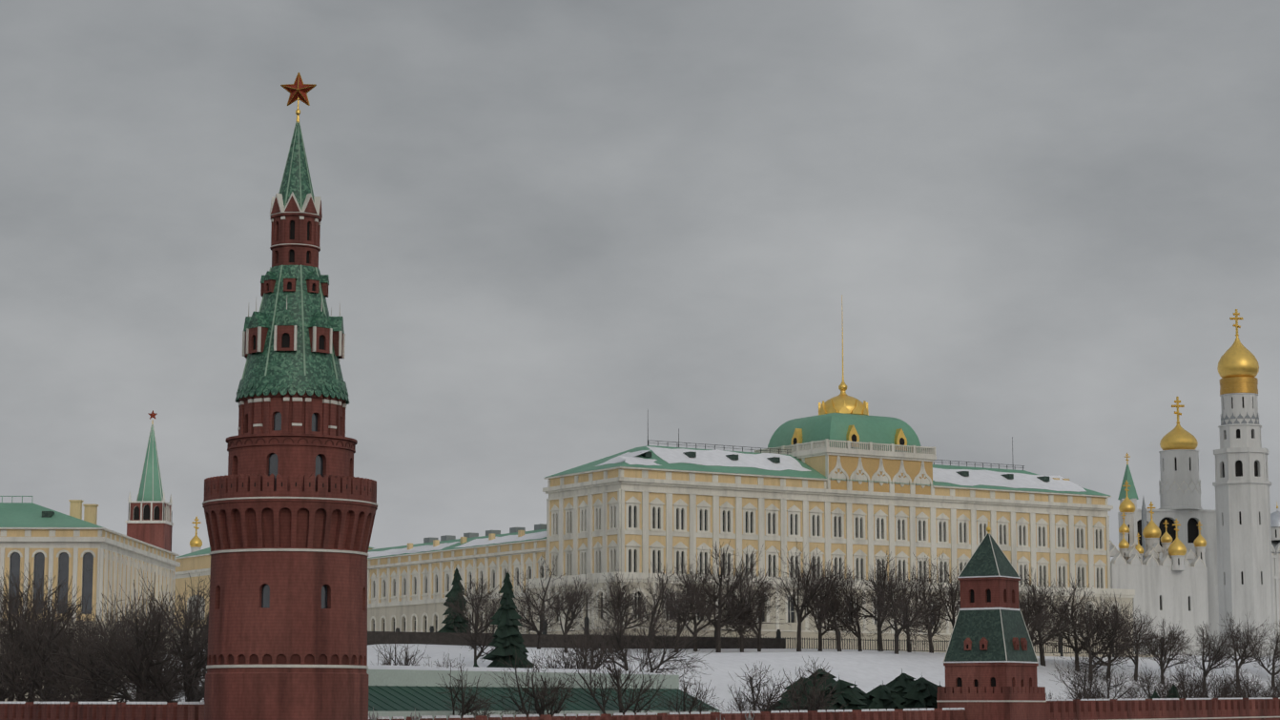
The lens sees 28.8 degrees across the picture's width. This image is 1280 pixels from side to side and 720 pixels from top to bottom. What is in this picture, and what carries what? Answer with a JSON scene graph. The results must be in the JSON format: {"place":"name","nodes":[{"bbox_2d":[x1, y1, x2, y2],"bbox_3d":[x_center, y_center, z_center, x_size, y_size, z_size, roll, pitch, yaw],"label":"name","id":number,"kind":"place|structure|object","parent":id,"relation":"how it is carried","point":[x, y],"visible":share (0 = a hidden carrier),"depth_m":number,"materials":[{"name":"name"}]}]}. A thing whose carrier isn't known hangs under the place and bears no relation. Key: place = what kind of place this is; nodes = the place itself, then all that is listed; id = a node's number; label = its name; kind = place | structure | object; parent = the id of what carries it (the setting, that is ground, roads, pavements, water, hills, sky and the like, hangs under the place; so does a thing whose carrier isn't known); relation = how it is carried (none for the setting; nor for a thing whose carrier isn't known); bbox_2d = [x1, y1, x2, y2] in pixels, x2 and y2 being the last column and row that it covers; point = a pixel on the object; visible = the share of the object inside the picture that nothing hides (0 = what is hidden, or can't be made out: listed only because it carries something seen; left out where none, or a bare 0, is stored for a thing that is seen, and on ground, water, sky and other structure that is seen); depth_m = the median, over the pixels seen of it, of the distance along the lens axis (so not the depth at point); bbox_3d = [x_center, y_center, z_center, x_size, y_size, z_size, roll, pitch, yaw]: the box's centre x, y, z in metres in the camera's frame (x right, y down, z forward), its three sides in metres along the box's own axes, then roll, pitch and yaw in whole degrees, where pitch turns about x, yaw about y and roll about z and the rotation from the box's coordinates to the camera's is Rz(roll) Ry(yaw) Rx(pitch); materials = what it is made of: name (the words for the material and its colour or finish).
{"place":"outdoors","nodes":[
{"label":"outdoors","id":0,"kind":"place"},
{"bbox_2d":[368,706,754,719],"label":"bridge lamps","id":1,"kind":"object","parent":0,"point":[415,717],"visible":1,"depth_m":97.61,"materials":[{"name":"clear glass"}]},
{"bbox_2d":[0,0,1279,561],"label":"sky","id":2,"kind":"structure","parent":0,"point":[555,234],"materials":[{"name":"grey"}]},
{"bbox_2d":[108,643,1279,712],"bbox_3d":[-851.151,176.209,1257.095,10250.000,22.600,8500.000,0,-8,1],"label":"terrain","id":3,"kind":"structure","parent":0,"point":[867,670],"depth_m":373.67,"materials":[{"name":"white snow"}]},
{"bbox_2d":[0,562,117,701],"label":"trees","id":4,"kind":"object","parent":3,"relation":"on","point":[1,581],"visible":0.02,"depth_m":286.79,"materials":[{"name":"brown plant"}]},
{"bbox_2d":[0,560,175,702],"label":"trees","id":5,"kind":"object","parent":3,"relation":"on","point":[19,650],"visible":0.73,"depth_m":267.01,"materials":[{"name":"brown plant"}]},
{"bbox_2d":[0,495,180,701],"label":"building","id":6,"kind":"structure","parent":3,"relation":"on","point":[88,554],"depth_m":360.30,"materials":[{"name":"beige paint"}]},
{"bbox_2d":[17,570,209,714],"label":"trees","id":7,"kind":"object","parent":3,"relation":"on","point":[186,674],"visible":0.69,"depth_m":249.76,"materials":[{"name":"brown plant"}]},
{"bbox_2d":[125,410,173,551],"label":"tower","id":8,"kind":"structure","parent":3,"relation":"on","point":[150,517],"depth_m":798.80,"materials":[{"name":"brick"}]},
{"bbox_2d":[170,511,202,553],"bbox_3d":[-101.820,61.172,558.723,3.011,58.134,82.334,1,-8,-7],"label":"church dome","id":9,"kind":"structure","parent":3,"relation":"on","point":[196,543],"depth_m":599.84,"materials":[{"name":"gold metal"}]},
{"bbox_2d":[202,72,377,719],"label":"tower","id":10,"kind":"structure","parent":3,"relation":"on","point":[289,505],"depth_m":214.56,"materials":[{"name":"brick"}]},
{"bbox_2d":[366,664,719,719],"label":"range","id":11,"kind":"structure","parent":3,"relation":"on","point":[404,691],"depth_m":253.55,"materials":[{"name":"green metal"}]},
{"bbox_2d":[529,573,601,653],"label":"trees","id":12,"kind":"object","parent":3,"relation":"on","point":[579,595],"visible":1,"depth_m":348.75,"materials":[{"name":"brown plant"}]},
{"bbox_2d":[0,697,1279,719],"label":"brick wall","id":13,"kind":"structure","parent":3,"relation":"on","point":[1207,709],"depth_m":284.17,"materials":[{"name":"brick"}]},
{"bbox_2d":[435,638,848,719],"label":"bare shrubs","id":14,"kind":"object","parent":3,"relation":"on","point":[613,675],"visible":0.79,"depth_m":261.61,"materials":[{"name":"brown plant"}]},
{"bbox_2d":[173,412,1135,653],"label":"palace","id":15,"kind":"structure","parent":3,"relation":"on","point":[860,493],"depth_m":446.55,"materials":[{"name":"beige paint"}]},
{"bbox_2d":[818,326,868,415],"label":"palace lantern","id":16,"kind":"object","parent":15,"relation":"on","point":[843,402],"visible":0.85,"depth_m":457.53,"materials":[{"name":"gold metal"}]},
{"bbox_2d":[523,540,791,701],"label":"trees","id":17,"kind":"object","parent":3,"relation":"on","point":[585,656],"visible":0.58,"depth_m":316.72,"materials":[{"name":"brown plant"}]},
{"bbox_2d":[444,554,1076,669],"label":"trees","id":18,"kind":"object","parent":3,"relation":"on","point":[617,602],"visible":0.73,"depth_m":390.41,"materials":[{"name":"brown plant"}]},
{"bbox_2d":[367,617,1164,657],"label":"retaining wall","id":19,"kind":"structure","parent":3,"relation":"on","point":[431,637],"depth_m":400.41,"materials":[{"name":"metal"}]},
{"bbox_2d":[437,566,1181,712],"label":"spruce trees","id":20,"kind":"object","parent":3,"relation":"on","point":[902,691],"visible":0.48,"depth_m":319.32,"materials":[{"name":"green plant"}]},
{"bbox_2d":[371,629,1279,700],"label":"bare shrubs","id":21,"kind":"object","parent":3,"relation":"on","point":[406,660],"visible":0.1,"depth_m":299.21,"materials":[{"name":"brown plant"}]},
{"bbox_2d":[416,612,1279,691],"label":"trees","id":22,"kind":"object","parent":3,"relation":"on","point":[1249,641],"visible":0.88,"depth_m":430.76,"materials":[{"name":"brown plant"}]},
{"bbox_2d":[738,538,960,712],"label":"trees","id":23,"kind":"object","parent":3,"relation":"on","point":[825,594],"visible":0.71,"depth_m":397.08,"materials":[{"name":"brown plant"}]},
{"bbox_2d":[452,572,1278,698],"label":"trees","id":24,"kind":"object","parent":3,"relation":"on","point":[474,640],"visible":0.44,"depth_m":328.73,"materials":[{"name":"brown plant"}]},
{"bbox_2d":[626,546,1140,680],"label":"trees","id":25,"kind":"object","parent":3,"relation":"on","point":[662,597],"visible":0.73,"depth_m":394.58,"materials":[{"name":"brown plant"}]},
{"bbox_2d":[936,521,1046,719],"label":"tower","id":26,"kind":"structure","parent":3,"relation":"on","point":[990,662],"depth_m":312.96,"materials":[{"name":"brick"}]},
{"bbox_2d":[902,552,1097,666],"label":"trees","id":27,"kind":"object","parent":3,"relation":"on","point":[1042,599],"visible":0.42,"depth_m":407.53,"materials":[{"name":"brown plant"}]},
{"bbox_2d":[1044,577,1203,699],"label":"trees","id":28,"kind":"object","parent":3,"relation":"on","point":[1173,639],"visible":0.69,"depth_m":413.23,"materials":[{"name":"brown plant"}]},
{"bbox_2d":[1109,453,1209,655],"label":"church","id":29,"kind":"structure","parent":3,"relation":"on","point":[1172,584],"depth_m":517.61,"materials":[{"name":"white paint"}]},
{"bbox_2d":[1117,396,1219,655],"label":"belfry","id":30,"kind":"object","parent":3,"relation":"on","point":[1180,490],"visible":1,"depth_m":598.61,"materials":[{"name":"white paint"}]},
{"bbox_2d":[1112,661,1279,699],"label":"bare shrubs","id":31,"kind":"object","parent":3,"relation":"on","point":[1200,692],"visible":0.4,"depth_m":389.63,"materials":[{"name":"brown plant"}]},
{"bbox_2d":[1212,309,1275,656],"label":"bell tower","id":32,"kind":"structure","parent":3,"relation":"on","point":[1242,484],"depth_m":571.51,"materials":[{"name":"white paint"}]},
{"bbox_2d":[1270,505,1279,656],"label":"archangel cathedral","id":33,"kind":"structure","parent":3,"relation":"on","point":[1275,532],"depth_m":636.29,"materials":[{"name":"white paint"}]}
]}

